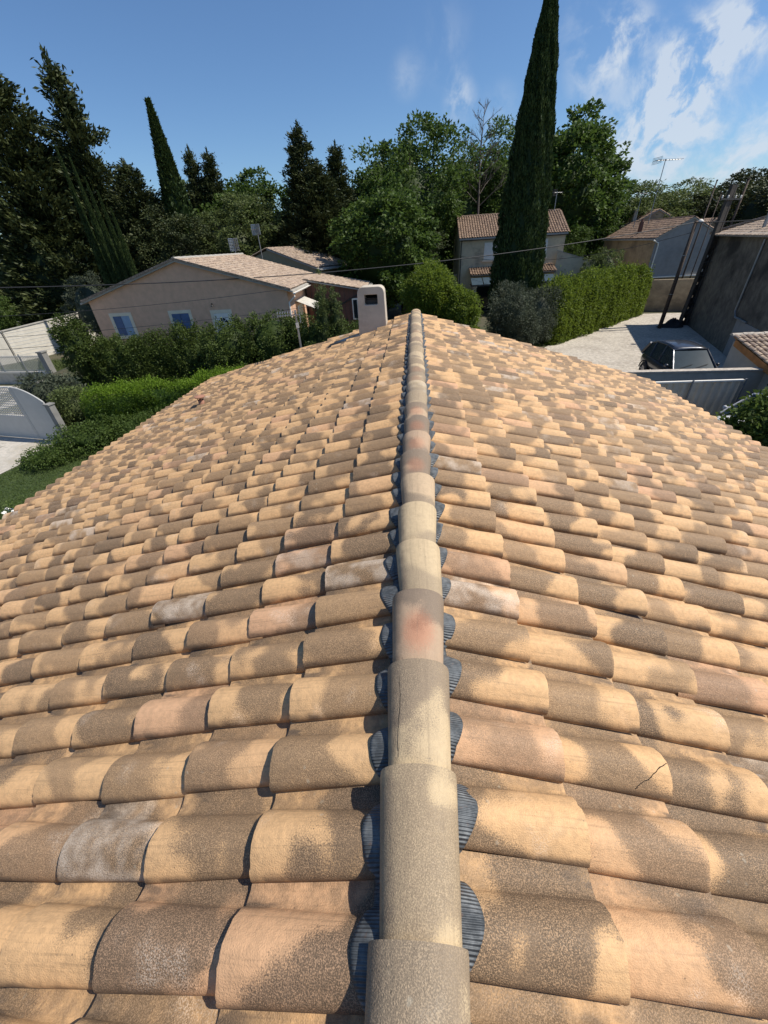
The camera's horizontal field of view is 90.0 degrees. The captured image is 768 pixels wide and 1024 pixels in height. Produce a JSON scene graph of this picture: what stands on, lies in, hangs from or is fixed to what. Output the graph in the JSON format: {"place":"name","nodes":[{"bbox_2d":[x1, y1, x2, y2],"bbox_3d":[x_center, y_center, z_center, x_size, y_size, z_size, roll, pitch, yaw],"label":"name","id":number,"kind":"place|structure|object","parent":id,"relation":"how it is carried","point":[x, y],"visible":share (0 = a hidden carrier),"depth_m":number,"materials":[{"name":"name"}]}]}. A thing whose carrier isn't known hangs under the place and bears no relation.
{"place":"outdoors","nodes":[
{"label":"outdoors","id":0,"kind":"place"},
{"bbox_2d":[0,380,42,415],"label":"pavement","id":1,"kind":"structure","parent":0,"point":[10,400],"depth_m":21.29,"materials":[{"name":"concrete"}]},
{"bbox_2d":[0,436,56,473],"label":"driveway","id":2,"kind":"structure","parent":0,"point":[11,449],"depth_m":16.43,"materials":[{"name":"beige concrete"}]},
{"bbox_2d":[0,387,66,439],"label":"driveway gate","id":3,"kind":"structure","parent":2,"relation":"on","point":[40,419],"depth_m":16.40,"materials":[{"name":"white metal"}]},
{"bbox_2d":[0,441,112,513],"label":"lawn","id":4,"kind":"structure","parent":0,"point":[27,483],"depth_m":13.92,"materials":[{"name":"green plant"}]},
{"bbox_2d":[0,497,23,519],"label":"rose bush","id":5,"kind":"object","parent":4,"relation":"on","point":[8,507],"visible":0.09,"depth_m":10.11,"materials":[{"name":"green plant"}]},
{"bbox_2d":[12,440,86,471],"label":"shrub","id":6,"kind":"object","parent":4,"relation":"on","point":[45,454],"visible":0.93,"depth_m":14.52,"materials":[{"name":"green plant"}]},
{"bbox_2d":[43,410,129,455],"bbox_3d":[-12.014,-3.277,15.755,3.173,1.337,3.047,0,35,5],"label":"shrub","id":7,"kind":"object","parent":4,"relation":"on","point":[89,435],"visible":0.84,"depth_m":15.27,"materials":[{"name":"green plant"}]},
{"bbox_2d":[106,406,162,443],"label":"shrub","id":8,"kind":"object","parent":4,"relation":"on","point":[128,426],"visible":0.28,"depth_m":15.79,"materials":[{"name":"green plant"}]},
{"bbox_2d":[10,288,287,315],"bbox_3d":[-15.320,-11.379,21.121,20.157,0.458,0.024,-4,35,-1],"label":"overhead cable","id":9,"kind":"object","parent":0,"point":[148,305],"visible":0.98,"depth_m":21.21,"materials":[{"name":"black rubber"}]},
{"bbox_2d":[0,291,681,474],"bbox_3d":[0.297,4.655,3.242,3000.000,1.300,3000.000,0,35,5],"label":"ground","id":10,"kind":"structure","parent":0,"point":[393,312],"depth_m":32.85,"materials":[{"name":"soil"}]},
{"bbox_2d":[0,295,28,330],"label":"round bush","id":11,"kind":"object","parent":10,"relation":"on","point":[7,321],"visible":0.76,"depth_m":33.55,"materials":[{"name":"green plant"}]},
{"bbox_2d":[0,350,56,383],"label":"railing wall","id":12,"kind":"structure","parent":10,"relation":"on","point":[7,376],"depth_m":24.68,"materials":[{"name":"concrete"}]},
{"bbox_2d":[0,358,70,370],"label":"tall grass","id":13,"kind":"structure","parent":10,"relation":"on","point":[58,364],"depth_m":28.50,"materials":[{"name":"green plant"}]},
{"bbox_2d":[19,301,61,323],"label":"round bush","id":14,"kind":"object","parent":10,"relation":"on","point":[50,307],"visible":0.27,"depth_m":35.07,"materials":[{"name":"green plant"}]},
{"bbox_2d":[12,370,86,421],"bbox_3d":[-15.938,-5.591,18.357,3.017,2.553,2.824,0,35,5],"label":"shrub","id":15,"kind":"object","parent":10,"relation":"on","point":[43,389],"visible":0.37,"depth_m":17.67,"materials":[{"name":"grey plant"}]},
{"bbox_2d":[0,312,103,364],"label":"block wall","id":16,"kind":"structure","parent":10,"relation":"on","point":[24,341],"depth_m":31.73,"materials":[{"name":"concrete"}]},
{"bbox_2d":[0,73,113,324],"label":"conifer tree","id":17,"kind":"object","parent":10,"relation":"on","point":[32,191],"visible":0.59,"depth_m":32.78,"materials":[{"name":"green plant"}]},
{"bbox_2d":[46,383,93,427],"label":"shrub","id":18,"kind":"object","parent":10,"relation":"on","point":[66,400],"visible":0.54,"depth_m":16.85,"materials":[{"name":"green plant"}]},
{"bbox_2d":[45,312,103,386],"bbox_3d":[-16.224,-8.489,20.636,2.401,4.122,2.136,0,35,5],"label":"shrub","id":19,"kind":"object","parent":10,"relation":"on","point":[74,342],"visible":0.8,"depth_m":20.04,"materials":[{"name":"green plant"}]},
{"bbox_2d":[59,269,104,338],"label":"olive bush","id":20,"kind":"object","parent":10,"relation":"on","point":[84,316],"visible":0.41,"depth_m":31.35,"materials":[{"name":"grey plant"}]},
{"bbox_2d":[55,177,110,290],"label":"conifer tree","id":21,"kind":"object","parent":10,"relation":"on","point":[76,235],"visible":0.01,"depth_m":34.71,"materials":[{"name":"green plant"}]},
{"bbox_2d":[54,144,112,287],"bbox_3d":[-21.947,-19.535,29.698,1.009,13.160,0.988,0,35,5],"label":"cypress tree","id":22,"kind":"object","parent":10,"relation":"on","point":[100,261],"visible":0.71,"depth_m":28.73,"materials":[{"name":"green plant"}]},
{"bbox_2d":[30,42,144,288],"bbox_3d":[-26.216,-27.393,35.101,11.236,20.627,11.867,27,45,36],"label":"conifer tree","id":23,"kind":"object","parent":10,"relation":"on","point":[75,129],"visible":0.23,"depth_m":32.07,"materials":[{"name":"green plant"}]},
{"bbox_2d":[68,156,118,283],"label":"cypress tree","id":24,"kind":"object","parent":10,"relation":"on","point":[103,248],"visible":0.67,"depth_m":28.48,"materials":[{"name":"green plant"}]},
{"bbox_2d":[84,176,124,281],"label":"cypress tree","id":25,"kind":"object","parent":10,"relation":"on","point":[113,255],"visible":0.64,"depth_m":28.39,"materials":[{"name":"green plant"}]},
{"bbox_2d":[97,190,130,278],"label":"cypress tree","id":26,"kind":"object","parent":10,"relation":"on","point":[121,258],"visible":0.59,"depth_m":28.23,"materials":[{"name":"green plant"}]},
{"bbox_2d":[110,208,137,276],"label":"cypress tree","id":27,"kind":"object","parent":10,"relation":"on","point":[133,271],"visible":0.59,"depth_m":28.16,"materials":[{"name":"green plant"}]},
{"bbox_2d":[100,157,166,278],"bbox_3d":[-22.061,-23.945,36.372,11.792,14.390,11.540,0,35,5],"label":"conifer tree","id":28,"kind":"object","parent":10,"relation":"on","point":[131,194],"visible":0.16,"depth_m":33.02,"materials":[{"name":"green plant"}]},
{"bbox_2d":[89,319,215,393],"bbox_3d":[-12.094,-8.680,21.095,7.796,3.411,3.210,-4,35,-1],"label":"tall hedge","id":29,"kind":"object","parent":10,"relation":"on","point":[134,357],"visible":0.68,"depth_m":20.47,"materials":[{"name":"green plant"}]},
{"bbox_2d":[78,357,246,427],"bbox_3d":[-9.390,-5.230,17.372,7.383,2.479,2.137,-12,36,-12],"label":"clipped hedge","id":30,"kind":"object","parent":10,"relation":"on","point":[133,399],"visible":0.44,"depth_m":16.50,"materials":[{"name":"green plant"}]},
{"bbox_2d":[122,203,217,272],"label":"evergreen tree","id":31,"kind":"object","parent":10,"relation":"on","point":[171,243],"visible":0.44,"depth_m":32.79,"materials":[{"name":"green plant"}]},
{"bbox_2d":[143,96,207,253],"bbox_3d":[-18.175,-26.156,34.571,4.197,15.718,4.030,0,35,5],"label":"cypress tree","id":32,"kind":"object","parent":10,"relation":"on","point":[173,194],"visible":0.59,"depth_m":32.43,"materials":[{"name":"green plant"}]},
{"bbox_2d":[181,144,215,226],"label":"conifer tree","id":33,"kind":"object","parent":10,"relation":"on","point":[195,194],"visible":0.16,"depth_m":38.81,"materials":[{"name":"green plant"}]},
{"bbox_2d":[200,236,220,253],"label":"evergreen tree","id":34,"kind":"object","parent":10,"relation":"on","point":[211,243],"visible":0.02,"depth_m":35.61,"materials":[{"name":"green plant"}]},
{"bbox_2d":[199,147,227,228],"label":"conifer tree","id":35,"kind":"object","parent":10,"relation":"on","point":[211,174],"visible":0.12,"depth_m":38.49,"materials":[{"name":"green plant"}]},
{"bbox_2d":[194,314,257,373],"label":"laurel shrub","id":36,"kind":"object","parent":10,"relation":"on","point":[228,344],"visible":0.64,"depth_m":18.98,"materials":[{"name":"green plant"}]},
{"bbox_2d":[80,253,372,344],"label":"house","id":37,"kind":"structure","parent":10,"relation":"on","point":[297,293],"depth_m":22.88,"materials":[{"name":"beige paint"}]},
{"bbox_2d":[109,312,139,338],"bbox_3d":[-15.875,-11.376,23.477,1.360,1.413,0.090,-2,35,3],"label":"window","id":38,"kind":"structure","parent":37,"relation":"in","point":[123,320],"depth_m":23.42,"materials":[{"name":"blue paint"}]},
{"bbox_2d":[0,306,310,337],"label":"overhead cable","id":39,"kind":"object","parent":37,"relation":"attached to","point":[155,325],"visible":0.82,"depth_m":20.79,"materials":[{"name":"rubber"}]},
{"bbox_2d":[167,310,194,339],"bbox_3d":[-12.217,-11.336,23.427,1.390,1.723,0.090,-2,35,3],"label":"window","id":40,"kind":"structure","parent":37,"relation":"in","point":[186,315],"depth_m":23.14,"materials":[{"name":"blue paint"}]},
{"bbox_2d":[210,309,231,331],"bbox_3d":[-9.696,-11.091,23.568,1.290,2.350,0.053,-2,35,3],"label":"window","id":41,"kind":"structure","parent":37,"relation":"in","point":[218,313],"depth_m":23.06,"materials":[{"name":"white paint"}]},
{"bbox_2d":[228,238,239,252],"bbox_3d":[-11.909,-20.927,31.038,0.683,1.976,0.861,-25,40,-28],"label":"aerial","id":42,"kind":"object","parent":37,"relation":"attached to","point":[234,244],"visible":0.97,"depth_m":30.91,"materials":[{"name":"metal"}]},
{"bbox_2d":[250,224,262,258],"bbox_3d":[-10.040,-21.494,30.542,0.683,2.276,0.861,-7,35,-5],"label":"aerial","id":43,"kind":"object","parent":37,"relation":"attached to","point":[257,229],"visible":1,"depth_m":30.36,"materials":[{"name":"metal"}]},
{"bbox_2d":[194,191,289,255],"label":"broadleaf tree","id":44,"kind":"object","parent":10,"relation":"on","point":[223,231],"visible":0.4,"depth_m":35.68,"materials":[{"name":"green plant"}]},
{"bbox_2d":[194,165,290,241],"bbox_3d":[-13.934,-29.814,42.313,11.332,12.197,11.403,0,35,5],"label":"broadleaf tree","id":45,"kind":"object","parent":10,"relation":"on","point":[265,189],"visible":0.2,"depth_m":38.29,"materials":[{"name":"green plant"}]},
{"bbox_2d":[236,309,310,364],"bbox_3d":[-5.657,-8.608,20.000,4.710,3.547,4.081,0,35,5],"label":"laurel shrub","id":46,"kind":"object","parent":10,"relation":"on","point":[269,337],"visible":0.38,"depth_m":18.85,"materials":[{"name":"green plant"}]},
{"bbox_2d":[277,307,301,347],"bbox_3d":[-2.366,-3.199,11.425,0.590,5.109,0.400,-8,35,-7],"label":"aerial","id":47,"kind":"object","parent":10,"relation":"on","point":[297,322],"visible":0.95,"depth_m":10.14,"materials":[{"name":"white paint"}]},
{"bbox_2d":[251,246,346,274],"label":"outbuilding","id":48,"kind":"structure","parent":10,"relation":"on","point":[294,257],"depth_m":33.60,"materials":[{"name":"yellow paint"}]},
{"bbox_2d":[269,119,345,260],"bbox_3d":[-7.150,-28.029,37.190,9.230,14.444,9.523,-16,37,-17],"label":"conifer tree","id":49,"kind":"object","parent":10,"relation":"on","point":[297,152],"visible":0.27,"depth_m":34.92,"materials":[{"name":"green plant"}]},
{"bbox_2d":[281,311,348,350],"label":"laurel shrub","id":50,"kind":"object","parent":10,"relation":"on","point":[311,338],"visible":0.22,"depth_m":18.73,"materials":[{"name":"green plant"}]},
{"bbox_2d":[288,160,352,268],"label":"conifer tree","id":51,"kind":"object","parent":10,"relation":"on","point":[321,202],"visible":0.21,"depth_m":34.76,"materials":[{"name":"green plant"}]},
{"bbox_2d":[311,269,334,342],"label":"upright shrub","id":52,"kind":"object","parent":10,"relation":"on","point":[322,312],"visible":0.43,"depth_m":17.91,"materials":[{"name":"green plant"}]},
{"bbox_2d":[327,286,348,336],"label":"upright shrub","id":53,"kind":"object","parent":10,"relation":"on","point":[337,319],"visible":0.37,"depth_m":18.11,"materials":[{"name":"green plant"}]},
{"bbox_2d":[321,139,357,249],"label":"conifer tree","id":54,"kind":"object","parent":10,"relation":"on","point":[335,166],"visible":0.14,"depth_m":35.31,"materials":[{"name":"green plant"}]},
{"bbox_2d":[342,318,358,333],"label":"laurel shrub","id":55,"kind":"object","parent":10,"relation":"on","point":[354,325],"visible":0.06,"depth_m":19.32,"materials":[{"name":"green plant"}]},
{"bbox_2d":[345,168,416,213],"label":"broadleaf tree","id":56,"kind":"object","parent":10,"relation":"on","point":[363,184],"visible":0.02,"depth_m":36.66,"materials":[{"name":"green plant"}]},
{"bbox_2d":[325,170,441,319],"bbox_3d":[-0.124,-22.253,33.396,10.254,10.795,11.841,0,35,5],"label":"broadleaf tree","id":57,"kind":"object","parent":10,"relation":"on","point":[372,234],"visible":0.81,"depth_m":30.91,"materials":[{"name":"green plant"}]},
{"bbox_2d":[0,284,767,1023],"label":"house","id":58,"kind":"structure","parent":10,"relation":"on","point":[378,666],"depth_m":1.52,"materials":[{"name":"ceramic"}]},
{"bbox_2d":[347,108,485,264],"bbox_3d":[3.013,-31.827,41.894,15.108,16.748,14.096,0,35,5],"label":"broadleaf tree","id":59,"kind":"object","parent":10,"relation":"on","point":[436,191],"visible":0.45,"depth_m":37.27,"materials":[{"name":"green plant"}]},
{"bbox_2d":[387,222,449,314],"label":"evergreen tree","id":60,"kind":"object","parent":10,"relation":"on","point":[435,256],"visible":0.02,"depth_m":36.13,"materials":[{"name":"green plant"}]},
{"bbox_2d":[396,257,456,318],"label":"laurel bush","id":61,"kind":"object","parent":10,"relation":"on","point":[424,288],"visible":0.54,"depth_m":21.65,"materials":[{"name":"green plant"}]},
{"bbox_2d":[431,282,483,328],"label":"laurel bush","id":62,"kind":"object","parent":10,"relation":"on","point":[462,307],"visible":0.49,"depth_m":21.39,"materials":[{"name":"green plant"}]},
{"bbox_2d":[432,139,505,274],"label":"broadleaf tree","id":63,"kind":"object","parent":10,"relation":"on","point":[470,207],"visible":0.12,"depth_m":44.52,"materials":[{"name":"green plant"}]},
{"bbox_2d":[453,99,507,213],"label":"bare tree","id":64,"kind":"object","parent":10,"relation":"on","point":[480,162],"visible":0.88,"depth_m":39.87,"materials":[{"name":"grey plant"}]},
{"bbox_2d":[447,114,564,270],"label":"broadleaf tree","id":65,"kind":"object","parent":10,"relation":"on","point":[496,204],"visible":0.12,"depth_m":43.41,"materials":[{"name":"green plant"}]},
{"bbox_2d":[453,209,570,310],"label":"house","id":66,"kind":"structure","parent":10,"relation":"on","point":[476,234],"depth_m":37.66,"materials":[{"name":"beige paint"}]},
{"bbox_2d":[476,286,489,310],"bbox_3d":[10.162,-22.161,39.921,1.800,2.250,0.030,0,35,5],"label":"door","id":67,"kind":"structure","parent":66,"relation":"in","point":[482,291],"depth_m":39.76,"materials":[{"name":"black glass"}]},
{"bbox_2d":[482,242,496,261],"bbox_3d":[10.695,-25.422,37.510,2.040,1.570,0.160,0,35,5],"label":"window","id":68,"kind":"structure","parent":66,"relation":"in","point":[488,246],"depth_m":37.54,"materials":[{"name":"white glass"}]},
{"bbox_2d":[484,279,549,343],"bbox_3d":[8.434,-12.681,24.840,4.192,4.219,3.775,0,35,5],"label":"oleander","id":69,"kind":"object","parent":10,"relation":"on","point":[509,317],"visible":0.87,"depth_m":24.04,"materials":[{"name":"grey plant"}]},
{"bbox_2d":[486,0,559,331],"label":"cypress tree","id":70,"kind":"object","parent":10,"relation":"on","point":[523,223],"visible":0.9,"depth_m":23.48,"materials":[{"name":"green plant"}]},
{"bbox_2d":[554,250,595,278],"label":"garden wall","id":71,"kind":"structure","parent":10,"relation":"on","point":[569,264],"depth_m":37.11,"materials":[{"name":"beige paint"}]},
{"bbox_2d":[563,222,594,256],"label":"broadleaf tree","id":72,"kind":"object","parent":10,"relation":"on","point":[576,249],"visible":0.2,"depth_m":44.11,"materials":[{"name":"green plant"}]},
{"bbox_2d":[548,96,633,256],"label":"broadleaf tree","id":73,"kind":"object","parent":10,"relation":"on","point":[577,177],"visible":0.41,"depth_m":43.03,"materials":[{"name":"green plant"}]},
{"bbox_2d":[579,246,626,275],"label":"shrub","id":74,"kind":"object","parent":10,"relation":"on","point":[601,259],"visible":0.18,"depth_m":34.85,"materials":[{"name":"green plant"}]},
{"bbox_2d":[576,163,632,257],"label":"broadleaf tree","id":75,"kind":"object","parent":10,"relation":"on","point":[610,229],"visible":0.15,"depth_m":46.61,"materials":[{"name":"green plant"}]},
{"bbox_2d":[585,206,634,258],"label":"broadleaf tree","id":76,"kind":"object","parent":10,"relation":"on","point":[626,217],"visible":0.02,"depth_m":47.86,"materials":[{"name":"green plant"}]},
{"bbox_2d":[606,179,662,223],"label":"broadleaf tree","id":77,"kind":"object","parent":10,"relation":"on","point":[632,187],"visible":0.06,"depth_m":49.98,"materials":[{"name":"green plant"}]},
{"bbox_2d":[615,208,671,231],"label":"house","id":78,"kind":"structure","parent":10,"relation":"on","point":[659,212],"depth_m":46.46,"materials":[{"name":"concrete"}]},
{"bbox_2d":[615,179,718,222],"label":"pine tree","id":79,"kind":"object","parent":10,"relation":"on","point":[668,204],"visible":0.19,"depth_m":47.40,"materials":[{"name":"green plant"}]},
{"bbox_2d":[640,177,713,209],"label":"pine tree","id":80,"kind":"object","parent":10,"relation":"on","point":[701,182],"visible":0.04,"depth_m":50.63,"materials":[{"name":"green plant"}]},
{"bbox_2d":[622,367,764,405],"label":"yard wall","id":81,"kind":"structure","parent":10,"relation":"on","point":[753,375],"depth_m":14.83,"materials":[{"name":"grey paint"}]},
{"bbox_2d":[689,192,721,278],"bbox_3d":[29.101,-23.976,35.406,0.110,8.500,0.110,1,35,4],"label":"utility pole","id":82,"kind":"object","parent":10,"relation":"on","point":[705,236],"visible":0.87,"depth_m":34.79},
{"bbox_2d":[700,217,726,226],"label":"house","id":83,"kind":"structure","parent":10,"relation":"on","point":[709,220],"depth_m":40.47,"materials":[{"name":"concrete"}]},
{"bbox_2d":[675,167,767,224],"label":"broadleaf tree","id":84,"kind":"object","parent":10,"relation":"on","point":[741,176],"visible":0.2,"depth_m":45.68,"materials":[{"name":"green plant"}]},
{"bbox_2d":[687,213,767,356],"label":"building","id":85,"kind":"structure","parent":10,"relation":"on","point":[732,296],"depth_m":22.93,"materials":[{"name":"grey stucco"},{"name":"terracotta roof tiles"}]},
{"bbox_2d":[712,387,767,446],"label":"fig bush","id":86,"kind":"object","parent":10,"relation":"on","point":[754,425],"visible":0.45,"depth_m":11.08,"materials":[{"name":"green plant"}]},
{"bbox_2d":[729,178,750,225],"bbox_3d":[34.627,-27.587,39.032,0.286,9.700,0.286,1,35,4],"label":"utility pole","id":87,"kind":"object","parent":10,"relation":"on","point":[739,203],"visible":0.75,"depth_m":37.32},
{"bbox_2d":[713,172,767,226],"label":"broadleaf tree","id":88,"kind":"object","parent":10,"relation":"on","point":[756,206],"visible":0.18,"depth_m":38.58,"materials":[{"name":"green plant"}]},
{"bbox_2d":[717,392,767,420],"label":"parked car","id":89,"kind":"object","parent":10,"relation":"on","point":[724,407],"visible":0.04,"depth_m":13.02,"materials":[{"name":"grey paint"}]},
{"bbox_2d":[722,331,767,391],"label":"shed","id":90,"kind":"structure","parent":10,"relation":"on","point":[748,349],"depth_m":15.33,"materials":[{"name":"grey paint"}]},
{"bbox_2d":[0,0,767,254],"label":"sky","id":91,"kind":"structure","parent":0,"point":[686,79],"materials":[{"name":"blue"}]},
{"bbox_2d":[545,313,726,369],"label":"gravel road","id":92,"kind":"structure","parent":0,"point":[621,345],"depth_m":26.30,"materials":[{"name":"beige gravel"}]},
{"bbox_2d":[656,318,682,327],"bbox_3d":[21.937,-14.496,29.330,1.863,0.644,1.269,15,39,24],"label":"plastic sheeting","id":93,"kind":"object","parent":92,"relation":"on","point":[673,323],"visible":0.95,"depth_m":29.12,"materials":[{"name":"plastic"}]},
{"bbox_2d":[638,339,719,369],"bbox_3d":[14.058,-6.957,18.199,2.291,1.818,4.728,2,35,7],"label":"parked car","id":94,"kind":"object","parent":92,"relation":"on","point":[674,354],"visible":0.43,"depth_m":17.69,"materials":[{"name":"grey paint"}]},
{"bbox_2d":[657,219,703,328],"bbox_3d":[21.048,-16.640,27.437,0.600,6.820,0.351,1,35,4],"label":"utility pole","id":95,"kind":"object","parent":92,"relation":"on","point":[668,301],"visible":0.94,"depth_m":27.25,"materials":[{"name":"brown wood"}]},
{"bbox_2d":[0,222,693,287],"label":"overhead cable","id":96,"kind":"object","parent":95,"relation":"attached to","point":[332,271],"visible":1,"depth_m":22.62,"materials":[{"name":"black rubber"}]},
{"bbox_2d":[461,233,688,259],"bbox_3d":[14.110,-21.819,32.021,0.031,1.437,18.915,-31,43,-34],"label":"overhead cable","id":97,"kind":"object","parent":95,"relation":"attached to","point":[604,252],"visible":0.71,"depth_m":29.11,"materials":[{"name":"rubber"}]},
{"bbox_2d":[694,218,764,222],"bbox_3d":[26.139,-17.973,22.167,13.120,1.369,0.050,18,40,28],"label":"overhead cable","id":98,"kind":"object","parent":95,"relation":"attached to","point":[729,221],"visible":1,"depth_m":24.68,"materials":[{"name":"rubber"}]},
{"bbox_2d":[679,184,741,324],"bbox_3d":[22.979,-17.907,27.384,1.800,8.350,0.334,-11,35,-12],"label":"concrete pole","id":99,"kind":"object","parent":92,"relation":"on","point":[729,198],"visible":0.98,"depth_m":27.19,"materials":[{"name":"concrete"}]},
{"bbox_2d":[603,215,713,279],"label":"house","id":100,"kind":"structure","parent":0,"point":[665,256],"depth_m":37.22,"materials":[{"name":"concrete"}]},
{"bbox_2d":[648,156,683,223],"bbox_3d":[28.001,-32.450,38.920,2.430,5.289,1.440,-5,35,-2],"label":"aerial","id":101,"kind":"object","parent":100,"relation":"on","point":[660,160],"visible":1,"depth_m":37.90,"materials":[{"name":"grey metal"}]},
{"bbox_2d":[643,278,697,310],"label":"retaining wall","id":102,"kind":"structure","parent":0,"point":[659,292],"depth_m":34.34,"materials":[{"name":"grey concrete"}]},
{"bbox_2d":[681,179,717,278],"bbox_3d":[28.505,-24.457,35.362,0.165,9.400,0.165,1,35,4],"label":"utility pole","id":103,"kind":"object","parent":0,"point":[699,230],"visible":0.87,"depth_m":34.79,"materials":[{"name":"wood"}]},
{"bbox_2d":[656,378,747,414],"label":"sheet metal gate","id":104,"kind":"structure","parent":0,"point":[711,397],"depth_m":14.04,"materials":[{"name":"grey metal"}]},
{"label":"verge","id":105,"kind":"structure","parent":0,"visible":0},
{"bbox_2d":[521,282,565,346],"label":"oleander","id":106,"kind":"object","parent":105,"relation":"on","point":[541,303],"visible":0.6,"depth_m":24.97,"materials":[{"name":"green plant"}]},
{"bbox_2d":[526,260,655,345],"bbox_3d":[16.549,-16.963,29.977,16.201,4.700,3.399,-29,42,-32],"label":"laurel hedge","id":107,"kind":"object","parent":105,"relation":"on","point":[596,299],"visible":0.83,"depth_m":28.25,"materials":[{"name":"green plant"}]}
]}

